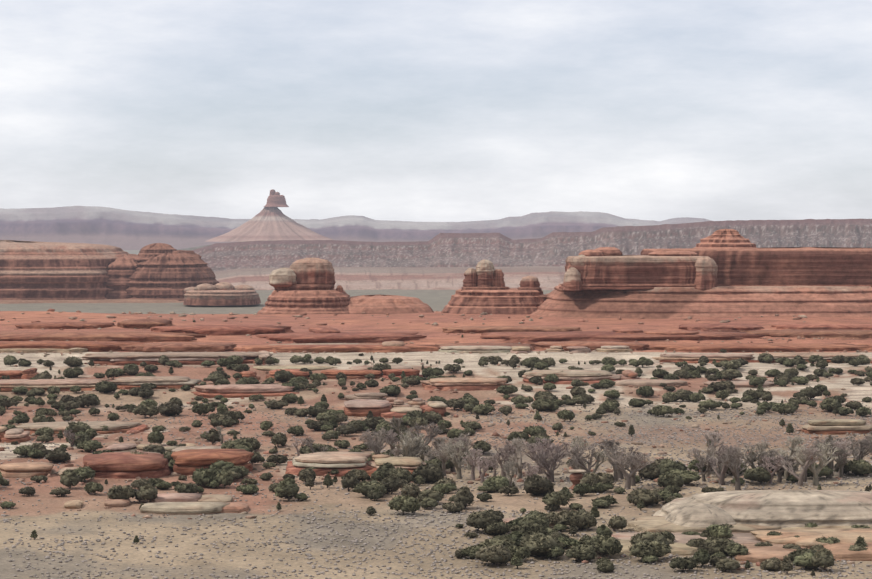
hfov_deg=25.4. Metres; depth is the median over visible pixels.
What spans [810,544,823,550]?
juniper
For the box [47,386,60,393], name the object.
juniper
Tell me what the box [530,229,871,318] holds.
mesa
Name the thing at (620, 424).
juniper
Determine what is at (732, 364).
juniper
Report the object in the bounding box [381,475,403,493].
juniper
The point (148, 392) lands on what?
juniper
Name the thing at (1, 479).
juniper
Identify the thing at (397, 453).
cottonwood
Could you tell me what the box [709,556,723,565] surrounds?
juniper
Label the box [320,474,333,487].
juniper
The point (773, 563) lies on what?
shrub
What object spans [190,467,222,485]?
juniper
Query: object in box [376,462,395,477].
juniper
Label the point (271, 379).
juniper
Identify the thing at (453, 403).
juniper
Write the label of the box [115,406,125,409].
juniper
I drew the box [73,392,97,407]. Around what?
juniper
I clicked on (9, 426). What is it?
juniper
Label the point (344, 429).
juniper
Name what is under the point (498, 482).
juniper
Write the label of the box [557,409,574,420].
juniper
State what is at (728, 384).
juniper
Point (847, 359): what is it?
juniper
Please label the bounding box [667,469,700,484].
juniper
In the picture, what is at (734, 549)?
juniper
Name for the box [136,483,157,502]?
juniper
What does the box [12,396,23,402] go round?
juniper
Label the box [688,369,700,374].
juniper
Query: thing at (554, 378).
juniper
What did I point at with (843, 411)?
juniper
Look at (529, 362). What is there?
juniper
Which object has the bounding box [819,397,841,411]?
juniper
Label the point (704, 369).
juniper
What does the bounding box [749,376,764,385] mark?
juniper
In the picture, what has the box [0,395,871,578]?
grass tufts
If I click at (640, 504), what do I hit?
juniper
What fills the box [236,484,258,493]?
shrub
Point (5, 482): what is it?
juniper
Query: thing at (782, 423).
juniper
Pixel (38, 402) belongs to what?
juniper
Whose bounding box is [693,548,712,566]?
juniper
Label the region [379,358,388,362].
juniper
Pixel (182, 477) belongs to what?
juniper
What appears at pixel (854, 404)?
juniper
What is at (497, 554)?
juniper
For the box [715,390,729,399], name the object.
juniper
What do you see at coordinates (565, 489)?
juniper
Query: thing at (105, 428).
juniper
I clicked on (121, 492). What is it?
juniper
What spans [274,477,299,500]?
juniper
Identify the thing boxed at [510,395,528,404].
juniper
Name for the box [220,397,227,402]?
juniper
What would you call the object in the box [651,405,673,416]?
shrub
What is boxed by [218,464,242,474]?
juniper
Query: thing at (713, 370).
juniper
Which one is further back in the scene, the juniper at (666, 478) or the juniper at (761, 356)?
the juniper at (761, 356)
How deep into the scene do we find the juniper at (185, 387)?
604.21 m
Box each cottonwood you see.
[63,429,79,446]
[215,426,224,443]
[291,436,305,455]
[301,437,327,452]
[359,428,390,450]
[368,437,383,454]
[383,429,399,453]
[389,417,416,441]
[390,449,401,456]
[391,431,427,456]
[396,443,405,456]
[408,440,428,456]
[411,422,442,445]
[419,437,428,459]
[424,447,440,459]
[428,439,444,453]
[432,437,444,454]
[432,444,448,475]
[437,433,476,467]
[438,439,469,478]
[447,436,471,472]
[457,436,481,469]
[462,448,482,479]
[470,457,494,482]
[488,443,524,476]
[489,456,498,476]
[497,440,517,476]
[501,459,518,486]
[507,437,527,478]
[521,436,558,473]
[521,462,534,476]
[525,466,538,476]
[526,437,571,476]
[532,449,565,481]
[535,452,558,479]
[563,435,590,468]
[565,443,602,472]
[567,458,586,469]
[578,450,608,472]
[598,438,642,479]
[603,444,625,480]
[603,446,654,488]
[621,446,641,459]
[625,451,644,485]
[686,431,724,471]
[694,454,718,481]
[699,445,719,477]
[704,445,739,484]
[714,445,728,473]
[715,463,730,476]
[717,445,750,489]
[738,444,777,467]
[752,441,769,462]
[758,455,786,482]
[761,449,798,482]
[774,436,806,478]
[778,448,824,485]
[786,453,801,474]
[790,442,838,485]
[794,449,812,481]
[810,438,839,468]
[816,436,841,478]
[819,450,848,475]
[832,437,853,476]
[834,449,850,476]
[839,430,871,459]
[852,439,871,460]
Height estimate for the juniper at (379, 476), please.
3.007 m
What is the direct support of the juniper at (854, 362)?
on the ground
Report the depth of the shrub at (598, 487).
383.49 m
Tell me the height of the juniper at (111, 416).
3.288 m
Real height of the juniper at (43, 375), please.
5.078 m
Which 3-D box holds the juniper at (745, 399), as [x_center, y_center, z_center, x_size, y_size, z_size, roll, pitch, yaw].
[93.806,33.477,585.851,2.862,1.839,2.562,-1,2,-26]
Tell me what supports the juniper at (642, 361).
on the ground
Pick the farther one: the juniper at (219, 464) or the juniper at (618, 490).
the juniper at (219, 464)
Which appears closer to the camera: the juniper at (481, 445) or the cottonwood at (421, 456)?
the cottonwood at (421, 456)
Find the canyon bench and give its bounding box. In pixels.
[214,266,564,289]
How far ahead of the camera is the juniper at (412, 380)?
618.63 m
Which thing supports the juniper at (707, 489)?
on the ground
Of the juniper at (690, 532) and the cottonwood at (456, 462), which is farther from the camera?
the cottonwood at (456, 462)
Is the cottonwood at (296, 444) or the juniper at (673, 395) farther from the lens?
the juniper at (673, 395)
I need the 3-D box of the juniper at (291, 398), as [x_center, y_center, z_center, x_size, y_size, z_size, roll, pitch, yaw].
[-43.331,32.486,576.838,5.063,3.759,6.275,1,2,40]
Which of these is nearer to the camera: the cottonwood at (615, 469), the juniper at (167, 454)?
the cottonwood at (615, 469)
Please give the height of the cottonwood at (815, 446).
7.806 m
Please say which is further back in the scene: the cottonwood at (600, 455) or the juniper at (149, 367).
the juniper at (149, 367)
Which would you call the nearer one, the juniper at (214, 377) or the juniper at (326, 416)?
the juniper at (326, 416)
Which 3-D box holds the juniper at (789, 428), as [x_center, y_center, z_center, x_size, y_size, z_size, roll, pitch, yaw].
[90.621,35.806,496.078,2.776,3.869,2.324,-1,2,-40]
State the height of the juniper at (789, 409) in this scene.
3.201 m
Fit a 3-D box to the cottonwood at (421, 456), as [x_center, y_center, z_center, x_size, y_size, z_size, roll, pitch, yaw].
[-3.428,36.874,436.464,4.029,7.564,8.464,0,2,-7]
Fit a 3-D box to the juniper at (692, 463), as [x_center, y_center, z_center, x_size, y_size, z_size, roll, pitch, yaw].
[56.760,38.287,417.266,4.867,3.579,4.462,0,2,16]
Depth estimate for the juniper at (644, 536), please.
313.88 m
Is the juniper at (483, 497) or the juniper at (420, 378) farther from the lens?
the juniper at (420, 378)
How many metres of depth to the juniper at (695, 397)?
584.77 m
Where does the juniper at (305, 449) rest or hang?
on the ground
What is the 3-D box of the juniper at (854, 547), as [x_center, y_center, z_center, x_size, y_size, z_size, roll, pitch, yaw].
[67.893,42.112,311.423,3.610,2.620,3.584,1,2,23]
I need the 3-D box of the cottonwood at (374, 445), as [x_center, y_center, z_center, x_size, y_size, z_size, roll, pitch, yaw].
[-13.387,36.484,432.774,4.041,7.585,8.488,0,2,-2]
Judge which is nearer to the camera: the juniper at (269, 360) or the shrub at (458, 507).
the shrub at (458, 507)
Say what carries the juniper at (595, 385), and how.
on the ground
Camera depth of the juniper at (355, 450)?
447.17 m
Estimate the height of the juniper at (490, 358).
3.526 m
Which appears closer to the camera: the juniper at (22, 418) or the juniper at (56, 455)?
the juniper at (56, 455)
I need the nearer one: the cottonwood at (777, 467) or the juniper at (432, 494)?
the juniper at (432, 494)
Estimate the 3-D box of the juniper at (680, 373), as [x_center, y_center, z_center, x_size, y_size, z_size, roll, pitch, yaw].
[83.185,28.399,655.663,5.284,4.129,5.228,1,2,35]
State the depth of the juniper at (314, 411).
536.71 m
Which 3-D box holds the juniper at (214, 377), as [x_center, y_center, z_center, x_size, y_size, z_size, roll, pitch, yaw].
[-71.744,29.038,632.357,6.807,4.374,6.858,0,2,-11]
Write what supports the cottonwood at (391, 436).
on the ground
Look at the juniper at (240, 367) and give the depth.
663.81 m
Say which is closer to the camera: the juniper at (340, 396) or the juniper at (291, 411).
the juniper at (291, 411)
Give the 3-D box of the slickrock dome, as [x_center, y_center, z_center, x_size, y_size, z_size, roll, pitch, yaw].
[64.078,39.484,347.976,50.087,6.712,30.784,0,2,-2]
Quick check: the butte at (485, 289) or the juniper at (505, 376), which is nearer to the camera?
the juniper at (505, 376)
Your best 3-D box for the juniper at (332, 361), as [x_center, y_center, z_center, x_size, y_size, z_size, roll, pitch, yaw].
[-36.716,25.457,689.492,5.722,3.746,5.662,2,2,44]
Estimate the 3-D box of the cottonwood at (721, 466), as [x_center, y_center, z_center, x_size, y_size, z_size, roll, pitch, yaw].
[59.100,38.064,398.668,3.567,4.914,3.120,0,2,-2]
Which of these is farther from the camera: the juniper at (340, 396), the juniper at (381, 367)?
the juniper at (381, 367)
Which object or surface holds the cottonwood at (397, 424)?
on the ground
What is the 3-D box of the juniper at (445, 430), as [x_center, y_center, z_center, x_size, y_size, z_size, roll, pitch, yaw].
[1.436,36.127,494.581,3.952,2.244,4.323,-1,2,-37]
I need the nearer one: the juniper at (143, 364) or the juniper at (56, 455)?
the juniper at (56, 455)
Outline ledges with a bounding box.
[0,319,871,562]
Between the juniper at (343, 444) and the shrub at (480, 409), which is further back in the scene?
the shrub at (480, 409)
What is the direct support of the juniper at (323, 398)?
on the ground
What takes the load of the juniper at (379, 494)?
on the ground
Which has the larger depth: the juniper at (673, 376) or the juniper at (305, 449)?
the juniper at (673, 376)
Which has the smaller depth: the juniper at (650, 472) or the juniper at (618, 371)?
the juniper at (650, 472)
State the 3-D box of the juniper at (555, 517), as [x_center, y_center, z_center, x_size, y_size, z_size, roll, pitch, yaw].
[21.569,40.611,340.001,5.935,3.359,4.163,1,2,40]
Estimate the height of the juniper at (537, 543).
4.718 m
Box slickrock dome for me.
[653,490,871,528]
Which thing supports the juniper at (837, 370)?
on the ground
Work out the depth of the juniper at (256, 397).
584.08 m
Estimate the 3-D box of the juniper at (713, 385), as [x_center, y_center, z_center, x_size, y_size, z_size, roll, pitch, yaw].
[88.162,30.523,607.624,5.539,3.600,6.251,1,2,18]
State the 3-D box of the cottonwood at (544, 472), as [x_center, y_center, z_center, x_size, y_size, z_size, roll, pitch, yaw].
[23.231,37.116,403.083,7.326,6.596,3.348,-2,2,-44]
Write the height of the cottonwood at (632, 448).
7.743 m
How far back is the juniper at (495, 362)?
687.16 m
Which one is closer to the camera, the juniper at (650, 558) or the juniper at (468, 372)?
the juniper at (650, 558)
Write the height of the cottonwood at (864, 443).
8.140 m
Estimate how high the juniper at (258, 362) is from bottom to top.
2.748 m
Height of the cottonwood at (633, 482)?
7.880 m
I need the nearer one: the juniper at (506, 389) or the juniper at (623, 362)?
the juniper at (506, 389)
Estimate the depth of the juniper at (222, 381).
621.65 m
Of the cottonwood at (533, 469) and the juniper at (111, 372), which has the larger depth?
the juniper at (111, 372)
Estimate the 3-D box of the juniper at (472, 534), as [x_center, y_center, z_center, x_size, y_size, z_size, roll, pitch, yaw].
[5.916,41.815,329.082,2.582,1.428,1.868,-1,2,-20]
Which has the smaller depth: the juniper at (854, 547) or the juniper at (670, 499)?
the juniper at (854, 547)
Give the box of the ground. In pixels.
[0,250,871,578]
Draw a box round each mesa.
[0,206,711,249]
[177,219,871,271]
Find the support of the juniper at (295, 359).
on the ground
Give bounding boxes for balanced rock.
[569,469,585,489]
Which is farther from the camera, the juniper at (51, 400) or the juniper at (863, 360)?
the juniper at (863, 360)
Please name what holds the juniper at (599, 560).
on the ground
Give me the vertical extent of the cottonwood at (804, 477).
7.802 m
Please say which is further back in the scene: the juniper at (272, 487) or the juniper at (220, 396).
the juniper at (220, 396)
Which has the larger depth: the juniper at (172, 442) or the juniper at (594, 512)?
the juniper at (172, 442)
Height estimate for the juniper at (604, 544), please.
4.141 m
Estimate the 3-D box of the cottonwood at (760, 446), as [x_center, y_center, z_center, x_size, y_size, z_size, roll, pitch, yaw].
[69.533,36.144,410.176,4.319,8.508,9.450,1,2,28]
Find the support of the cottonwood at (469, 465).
on the ground
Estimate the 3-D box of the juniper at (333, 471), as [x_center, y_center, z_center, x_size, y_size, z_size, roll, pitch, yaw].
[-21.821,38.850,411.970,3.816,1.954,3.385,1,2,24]
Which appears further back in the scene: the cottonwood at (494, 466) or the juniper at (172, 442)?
the juniper at (172, 442)
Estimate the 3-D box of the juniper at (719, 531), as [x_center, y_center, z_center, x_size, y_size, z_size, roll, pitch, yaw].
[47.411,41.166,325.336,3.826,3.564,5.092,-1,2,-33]
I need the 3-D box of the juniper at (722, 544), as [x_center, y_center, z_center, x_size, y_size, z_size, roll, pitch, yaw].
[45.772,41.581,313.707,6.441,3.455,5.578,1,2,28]
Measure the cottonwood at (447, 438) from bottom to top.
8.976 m
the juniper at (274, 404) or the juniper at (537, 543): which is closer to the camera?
the juniper at (537, 543)
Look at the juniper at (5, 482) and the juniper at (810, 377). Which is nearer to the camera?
the juniper at (5, 482)
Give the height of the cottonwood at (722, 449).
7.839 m
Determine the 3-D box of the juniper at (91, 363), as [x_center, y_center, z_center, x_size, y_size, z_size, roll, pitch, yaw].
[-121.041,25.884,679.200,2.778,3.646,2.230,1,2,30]
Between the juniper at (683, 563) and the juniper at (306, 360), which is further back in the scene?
the juniper at (306, 360)
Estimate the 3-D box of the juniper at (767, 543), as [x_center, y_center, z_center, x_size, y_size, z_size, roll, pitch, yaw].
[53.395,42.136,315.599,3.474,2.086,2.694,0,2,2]
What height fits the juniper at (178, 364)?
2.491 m
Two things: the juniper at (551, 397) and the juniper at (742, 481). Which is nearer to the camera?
the juniper at (742, 481)
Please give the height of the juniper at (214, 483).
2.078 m
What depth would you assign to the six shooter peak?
6887.15 m
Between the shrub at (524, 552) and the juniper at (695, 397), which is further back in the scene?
the juniper at (695, 397)
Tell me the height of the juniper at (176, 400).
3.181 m
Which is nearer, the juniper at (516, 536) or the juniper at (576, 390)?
the juniper at (516, 536)
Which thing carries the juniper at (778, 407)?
on the ground
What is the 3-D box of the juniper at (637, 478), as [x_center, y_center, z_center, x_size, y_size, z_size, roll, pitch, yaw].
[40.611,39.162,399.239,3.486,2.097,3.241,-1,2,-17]
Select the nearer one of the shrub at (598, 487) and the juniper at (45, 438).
the shrub at (598, 487)
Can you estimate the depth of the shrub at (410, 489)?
373.30 m
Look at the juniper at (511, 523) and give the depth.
337.70 m
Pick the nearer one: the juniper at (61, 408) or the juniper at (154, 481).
the juniper at (154, 481)
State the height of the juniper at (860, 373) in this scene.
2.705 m
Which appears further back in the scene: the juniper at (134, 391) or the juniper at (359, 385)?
the juniper at (359, 385)
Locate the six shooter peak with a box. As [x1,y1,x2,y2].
[207,189,332,241]
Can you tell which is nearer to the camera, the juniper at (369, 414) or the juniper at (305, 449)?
the juniper at (305, 449)
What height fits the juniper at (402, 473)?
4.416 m
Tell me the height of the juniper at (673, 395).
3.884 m
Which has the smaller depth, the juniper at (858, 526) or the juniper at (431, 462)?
the juniper at (858, 526)
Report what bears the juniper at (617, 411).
on the ground
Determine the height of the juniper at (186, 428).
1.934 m
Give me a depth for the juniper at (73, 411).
549.16 m
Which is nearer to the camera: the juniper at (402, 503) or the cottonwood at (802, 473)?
the juniper at (402, 503)
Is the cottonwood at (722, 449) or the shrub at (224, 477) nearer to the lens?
the shrub at (224, 477)
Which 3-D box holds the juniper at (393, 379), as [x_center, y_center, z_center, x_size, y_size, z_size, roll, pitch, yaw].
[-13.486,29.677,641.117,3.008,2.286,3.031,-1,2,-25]
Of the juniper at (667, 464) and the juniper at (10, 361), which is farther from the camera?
the juniper at (10, 361)
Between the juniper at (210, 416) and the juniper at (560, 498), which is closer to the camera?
the juniper at (560, 498)
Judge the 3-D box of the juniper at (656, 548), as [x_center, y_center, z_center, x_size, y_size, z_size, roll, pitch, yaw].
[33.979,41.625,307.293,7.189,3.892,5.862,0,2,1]
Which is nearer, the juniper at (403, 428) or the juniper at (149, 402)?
the juniper at (403, 428)
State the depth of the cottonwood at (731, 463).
388.95 m
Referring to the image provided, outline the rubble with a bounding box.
[0,308,871,569]
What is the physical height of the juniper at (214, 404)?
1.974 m
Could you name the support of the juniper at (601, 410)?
on the ground
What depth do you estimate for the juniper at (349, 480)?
385.86 m
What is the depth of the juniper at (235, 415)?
522.31 m
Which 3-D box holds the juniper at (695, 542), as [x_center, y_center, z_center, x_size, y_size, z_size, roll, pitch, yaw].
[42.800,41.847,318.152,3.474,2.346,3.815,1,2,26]
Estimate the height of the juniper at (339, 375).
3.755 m
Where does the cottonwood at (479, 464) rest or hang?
on the ground
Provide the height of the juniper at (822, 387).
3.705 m
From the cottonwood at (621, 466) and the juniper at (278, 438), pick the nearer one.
the cottonwood at (621, 466)
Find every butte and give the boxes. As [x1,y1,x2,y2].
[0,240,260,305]
[257,258,433,313]
[441,260,545,313]
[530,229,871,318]
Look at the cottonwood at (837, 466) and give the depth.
412.01 m
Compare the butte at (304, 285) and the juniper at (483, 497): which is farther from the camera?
the butte at (304, 285)
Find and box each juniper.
[0,398,18,408]
[0,472,4,483]
[0,479,8,485]
[0,501,15,508]
[2,424,15,430]
[4,357,18,365]
[12,386,27,393]
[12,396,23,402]
[12,444,33,456]
[14,413,29,423]
[18,360,31,366]
[18,486,35,495]
[24,396,35,403]
[25,390,34,395]
[28,449,45,457]
[29,529,37,539]
[30,475,47,482]
[31,387,44,394]
[31,443,45,449]
[32,372,51,378]
[32,413,48,422]
[35,399,45,405]
[35,410,45,414]
[35,427,54,436]
[36,433,53,442]
[41,448,49,456]
[42,407,54,414]
[43,360,54,366]
[45,449,70,462]
[46,397,55,404]
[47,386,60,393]
[47,393,57,398]
[47,416,55,421]
[48,411,57,415]
[49,486,70,495]
[51,401,65,409]
[58,405,65,415]
[58,410,69,415]
[58,430,63,439]
[60,394,73,401]
[60,469,79,488]
[62,415,73,420]
[63,356,81,366]
[63,367,83,377]
[64,401,79,409]
[65,421,89,433]
[66,433,89,444]
[69,408,80,414]
[70,385,80,392]
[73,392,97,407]
[74,466,95,481]
[75,430,89,438]
[77,439,102,451]
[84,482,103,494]
[86,428,97,439]
[88,359,93,366]
[88,407,99,415]
[92,449,113,453]
[93,372,104,377]
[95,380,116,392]
[100,426,108,430]
[105,368,118,378]
[107,412,119,420]
[107,485,135,498]
[114,368,124,374]
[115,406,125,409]
[118,389,127,394]
[123,363,138,370]
[124,368,137,374]
[124,403,135,409]
[128,387,140,395]
[130,478,149,488]
[132,404,159,417]
[133,535,138,543]
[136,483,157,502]
[138,387,153,398]
[138,400,157,405]
[140,361,146,366]
[140,383,156,388]
[143,444,164,453]
[144,364,157,371]
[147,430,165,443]
[147,478,163,486]
[152,426,163,431]
[155,480,171,489]
[158,355,169,365]
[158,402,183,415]
[163,450,174,461]
[166,360,178,366]
[166,440,177,445]
[168,459,174,468]
[169,397,180,403]
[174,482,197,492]
[175,362,182,367]
[178,475,186,479]
[179,426,190,431]
[180,385,190,390]
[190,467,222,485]
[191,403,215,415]
[191,421,202,426]
[194,396,203,399]
[197,486,203,492]
[200,431,207,438]
[201,360,214,366]
[204,480,219,487]
[206,373,226,381]
[206,428,220,443]
[208,413,220,419]
[208,460,234,469]
[209,370,226,375]
[209,418,221,427]
[210,401,219,406]
[211,414,230,420]
[214,394,222,399]
[216,378,229,384]
[216,404,227,412]
[217,357,233,366]
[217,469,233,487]
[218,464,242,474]
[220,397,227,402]
[221,439,253,451]
[222,418,236,426]
[224,411,244,419]
[226,363,236,368]
[227,355,242,363]
[227,429,239,434]
[228,471,241,479]
[232,363,249,371]
[233,372,241,378]
[235,376,259,383]
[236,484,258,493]
[237,465,248,476]
[238,436,260,449]
[240,478,257,483]
[248,451,261,464]
[249,393,263,400]
[255,359,262,364]
[260,420,270,431]
[260,472,273,479]
[262,430,274,436]
[262,462,275,468]
[265,356,273,365]
[265,377,274,383]
[266,399,288,408]
[266,454,287,464]
[268,483,278,491]
[269,448,277,453]
[270,358,279,364]
[271,432,287,446]
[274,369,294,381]
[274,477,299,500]
[276,502,281,510]
[281,381,298,390]
[281,393,298,402]
[282,473,294,478]
[285,407,297,414]
[287,425,303,435]
[289,376,309,383]
[290,355,302,363]
[294,407,307,416]
[294,493,307,500]
[297,396,303,405]
[298,383,305,389]
[298,467,315,481]
[299,368,312,376]
[299,443,328,453]
[302,356,309,363]
[304,405,326,416]
[304,419,313,423]
[304,472,316,489]
[306,383,316,387]
[307,421,325,430]
[309,373,326,380]
[312,379,320,386]
[314,357,324,363]
[314,401,328,408]
[316,410,338,420]
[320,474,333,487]
[321,394,326,401]
[321,425,333,431]
[322,433,334,440]
[324,357,341,364]
[325,430,340,435]
[325,447,337,451]
[326,468,338,474]
[329,415,337,429]
[334,439,349,447]
[335,424,357,435]
[336,372,346,379]
[337,413,347,423]
[338,380,345,386]
[338,393,343,399]
[341,472,359,490]
[347,421,362,432]
[348,448,361,451]
[348,469,366,480]
[352,420,366,427]
[352,479,386,496]
[353,359,361,363]
[356,382,366,388]
[359,443,369,450]
[364,380,378,386]
[364,417,378,428]
[365,373,374,378]
[366,451,393,460]
[366,506,376,514]
[367,410,372,417]
[367,489,383,500]
[370,471,384,481]
[372,363,390,373]
[374,420,389,427]
[375,423,392,436]
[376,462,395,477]
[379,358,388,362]
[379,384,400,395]
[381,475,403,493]
[387,494,420,514]
[388,373,395,378]
[389,424,407,432]
[389,467,412,482]
[390,377,399,381]
[392,357,402,363]
[398,478,407,486]
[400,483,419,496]
[401,376,408,383]
[402,416,410,425]
[403,410,423,417]
[406,375,419,386]
[406,394,417,399]
[409,416,428,426]
[412,462,443,482]
[414,475,425,485]
[415,375,425,384]
[417,487,442,501]
[420,497,437,508]
[422,366,443,376]
[422,459,440,468]
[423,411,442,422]
[426,375,446,379]
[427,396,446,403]
[432,457,453,470]
[434,477,455,484]
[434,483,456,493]
[437,420,451,427]
[437,427,448,433]
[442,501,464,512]
[443,364,460,372]
[445,398,465,409]
[447,428,464,438]
[453,358,463,363]
[453,486,473,507]
[454,549,465,557]
[458,396,478,406]
[461,545,479,558]
[462,421,481,429]
[463,370,472,375]
[463,402,473,412]
[463,427,474,435]
[463,532,477,537]
[466,508,502,529]
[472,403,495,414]
[472,440,491,453]
[475,544,511,565]
[476,493,492,501]
[476,535,515,547]
[477,485,495,491]
[478,361,487,366]
[482,474,509,491]
[483,399,494,403]
[486,356,502,361]
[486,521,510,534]
[490,359,497,364]
[496,375,509,382]
[496,384,517,394]
[498,486,518,495]
[499,405,511,412]
[501,360,514,365]
[505,516,521,526]
[506,431,529,441]
[506,530,523,545]
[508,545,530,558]
[510,355,519,363]
[510,361,516,368]
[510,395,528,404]
[510,524,518,530]
[510,552,524,568]
[515,403,528,408]
[517,522,547,535]
[518,370,530,376]
[518,512,549,527]
[520,530,563,556]
[521,385,532,390]
[522,357,541,367]
[523,425,545,436]
[523,474,554,494]
[526,396,533,403]
[526,510,545,515]
[527,434,553,445]
[529,376,542,384]
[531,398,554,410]
[534,362,547,368]
[534,411,540,420]
[535,391,554,399]
[536,432,549,437]
[541,394,557,399]
[542,357,555,366]
[542,491,569,509]
[543,382,555,390]
[544,372,558,382]
[544,505,560,510]
[545,511,566,525]
[545,527,555,535]
[545,546,564,558]
[552,399,565,405]
[552,422,564,431]
[552,531,568,538]
[553,524,567,530]
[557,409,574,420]
[557,536,579,548]
[559,358,567,362]
[561,394,570,399]
[561,487,570,492]
[561,508,596,528]
[563,492,573,498]
[564,398,575,404]
[565,542,595,560]
[569,503,582,509]
[569,521,578,535]
[570,386,586,395]
[571,379,580,385]
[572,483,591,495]
[573,396,588,404]
[578,393,595,402]
[579,472,613,485]
[579,534,590,544]
[585,415,592,420]
[585,533,622,556]
[586,505,599,517]
[590,383,599,388]
[591,413,601,419]
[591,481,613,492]
[591,494,618,505]
[592,499,609,507]
[595,407,606,414]
[596,524,612,536]
[596,558,613,565]
[596,562,614,572]
[598,379,615,385]
[599,401,617,411]
[601,357,607,364]
[601,364,615,371]
[601,384,611,388]
[603,389,619,398]
[605,360,617,364]
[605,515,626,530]
[612,399,619,406]
[613,408,620,414]
[613,487,625,493]
[614,422,626,426]
[615,369,623,373]
[618,359,626,365]
[625,475,639,482]
[626,487,661,505]
[628,359,638,366]
[628,397,646,406]
[628,424,634,436]
[628,538,670,557]
[629,530,667,544]
[635,367,642,373]
[636,385,653,396]
[637,356,649,366]
[637,499,644,509]
[638,463,659,479]
[641,555,658,562]
[646,399,652,404]
[648,458,664,465]
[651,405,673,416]
[652,368,668,377]
[656,530,674,540]
[657,472,683,486]
[658,489,672,502]
[659,457,687,474]
[662,391,682,400]
[662,397,673,402]
[663,373,679,379]
[663,386,675,390]
[663,484,681,492]
[664,493,682,500]
[666,495,678,502]
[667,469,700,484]
[669,556,698,571]
[673,369,688,377]
[673,408,684,413]
[677,387,692,400]
[681,364,696,370]
[682,530,699,534]
[683,374,692,378]
[686,538,704,546]
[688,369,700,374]
[688,459,706,472]
[689,392,705,401]
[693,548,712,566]
[697,407,706,413]
[697,541,716,554]
[698,398,720,409]
[699,355,708,362]
[700,366,707,372]
[700,530,710,536]
[701,387,713,392]
[702,486,718,492]
[703,535,733,554]
[705,370,710,379]
[706,524,733,537]
[707,374,717,380]
[708,368,718,373]
[708,382,723,390]
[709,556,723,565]
[710,551,725,557]
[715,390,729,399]
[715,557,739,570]
[717,380,734,389]
[718,360,741,368]
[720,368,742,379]
[721,463,746,474]
[722,402,729,409]
[725,542,748,556]
[729,397,740,402]
[730,402,740,408]
[730,477,744,484]
[737,358,747,364]
[741,398,750,401]
[742,389,764,398]
[743,466,770,483]
[744,560,750,568]
[746,374,757,379]
[748,369,757,375]
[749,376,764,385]
[754,541,772,545]
[755,409,764,415]
[756,401,771,412]
[758,352,773,362]
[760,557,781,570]
[761,391,772,400]
[763,356,772,362]
[764,455,791,474]
[765,368,780,376]
[767,530,781,535]
[770,403,796,413]
[774,379,787,386]
[775,357,788,364]
[777,371,795,379]
[778,375,789,382]
[779,419,784,426]
[779,555,794,573]
[783,359,793,366]
[783,543,800,548]
[784,368,798,375]
[784,405,794,413]
[786,423,794,434]
[786,475,797,482]
[788,401,797,409]
[788,545,816,560]
[791,376,808,384]
[792,550,814,568]
[793,355,805,364]
[793,390,812,398]
[796,364,806,369]
[799,396,808,400]
[800,386,821,399]
[805,522,817,526]
[806,374,818,380]
[807,400,816,406]
[807,463,833,476]
[809,354,822,362]
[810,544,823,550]
[811,548,835,571]
[813,369,827,376]
[813,384,826,391]
[815,360,827,368]
[816,535,839,544]
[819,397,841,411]
[823,372,833,377]
[823,390,830,395]
[831,355,845,362]
[831,395,845,402]
[831,406,838,415]
[833,368,842,373]
[834,460,849,473]
[838,407,853,415]
[844,356,856,362]
[844,458,871,474]
[845,401,862,408]
[848,359,859,366]
[848,544,867,550]
[850,378,864,385]
[851,525,869,527]
[854,370,864,375]
[855,407,870,415]
[855,535,867,546]
[856,356,870,364]
[862,397,871,402]
[864,377,871,381]
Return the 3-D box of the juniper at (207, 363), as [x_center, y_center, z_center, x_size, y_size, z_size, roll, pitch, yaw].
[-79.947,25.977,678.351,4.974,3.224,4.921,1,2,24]
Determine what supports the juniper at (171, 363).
on the ground
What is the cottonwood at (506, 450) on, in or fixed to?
on the ground
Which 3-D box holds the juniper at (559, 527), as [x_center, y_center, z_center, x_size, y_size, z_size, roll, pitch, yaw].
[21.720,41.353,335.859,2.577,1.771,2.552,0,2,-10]
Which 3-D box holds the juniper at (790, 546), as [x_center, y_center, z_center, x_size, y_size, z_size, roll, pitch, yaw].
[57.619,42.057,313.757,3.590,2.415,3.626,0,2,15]
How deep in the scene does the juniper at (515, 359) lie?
684.78 m
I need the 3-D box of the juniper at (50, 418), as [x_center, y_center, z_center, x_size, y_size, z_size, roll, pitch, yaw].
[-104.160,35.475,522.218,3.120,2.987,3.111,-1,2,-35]
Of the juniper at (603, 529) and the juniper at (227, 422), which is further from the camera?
the juniper at (227, 422)
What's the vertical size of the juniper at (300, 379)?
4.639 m
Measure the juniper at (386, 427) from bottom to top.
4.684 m
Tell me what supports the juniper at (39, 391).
on the ground
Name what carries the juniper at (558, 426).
on the ground
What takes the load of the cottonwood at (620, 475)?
on the ground
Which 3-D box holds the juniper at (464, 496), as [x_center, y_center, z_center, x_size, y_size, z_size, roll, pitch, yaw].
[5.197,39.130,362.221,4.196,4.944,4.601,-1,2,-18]
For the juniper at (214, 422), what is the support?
on the ground
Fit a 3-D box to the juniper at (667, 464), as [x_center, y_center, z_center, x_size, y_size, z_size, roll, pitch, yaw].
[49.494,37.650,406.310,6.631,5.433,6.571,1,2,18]
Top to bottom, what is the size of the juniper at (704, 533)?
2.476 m
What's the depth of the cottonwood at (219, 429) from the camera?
468.61 m
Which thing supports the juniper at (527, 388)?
on the ground
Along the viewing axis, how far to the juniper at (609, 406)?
555.63 m
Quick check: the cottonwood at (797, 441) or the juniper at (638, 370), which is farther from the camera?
the juniper at (638, 370)
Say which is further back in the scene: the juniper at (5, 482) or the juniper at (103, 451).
the juniper at (103, 451)
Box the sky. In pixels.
[0,0,871,221]
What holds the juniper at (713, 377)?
on the ground
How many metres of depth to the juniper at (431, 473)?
400.54 m

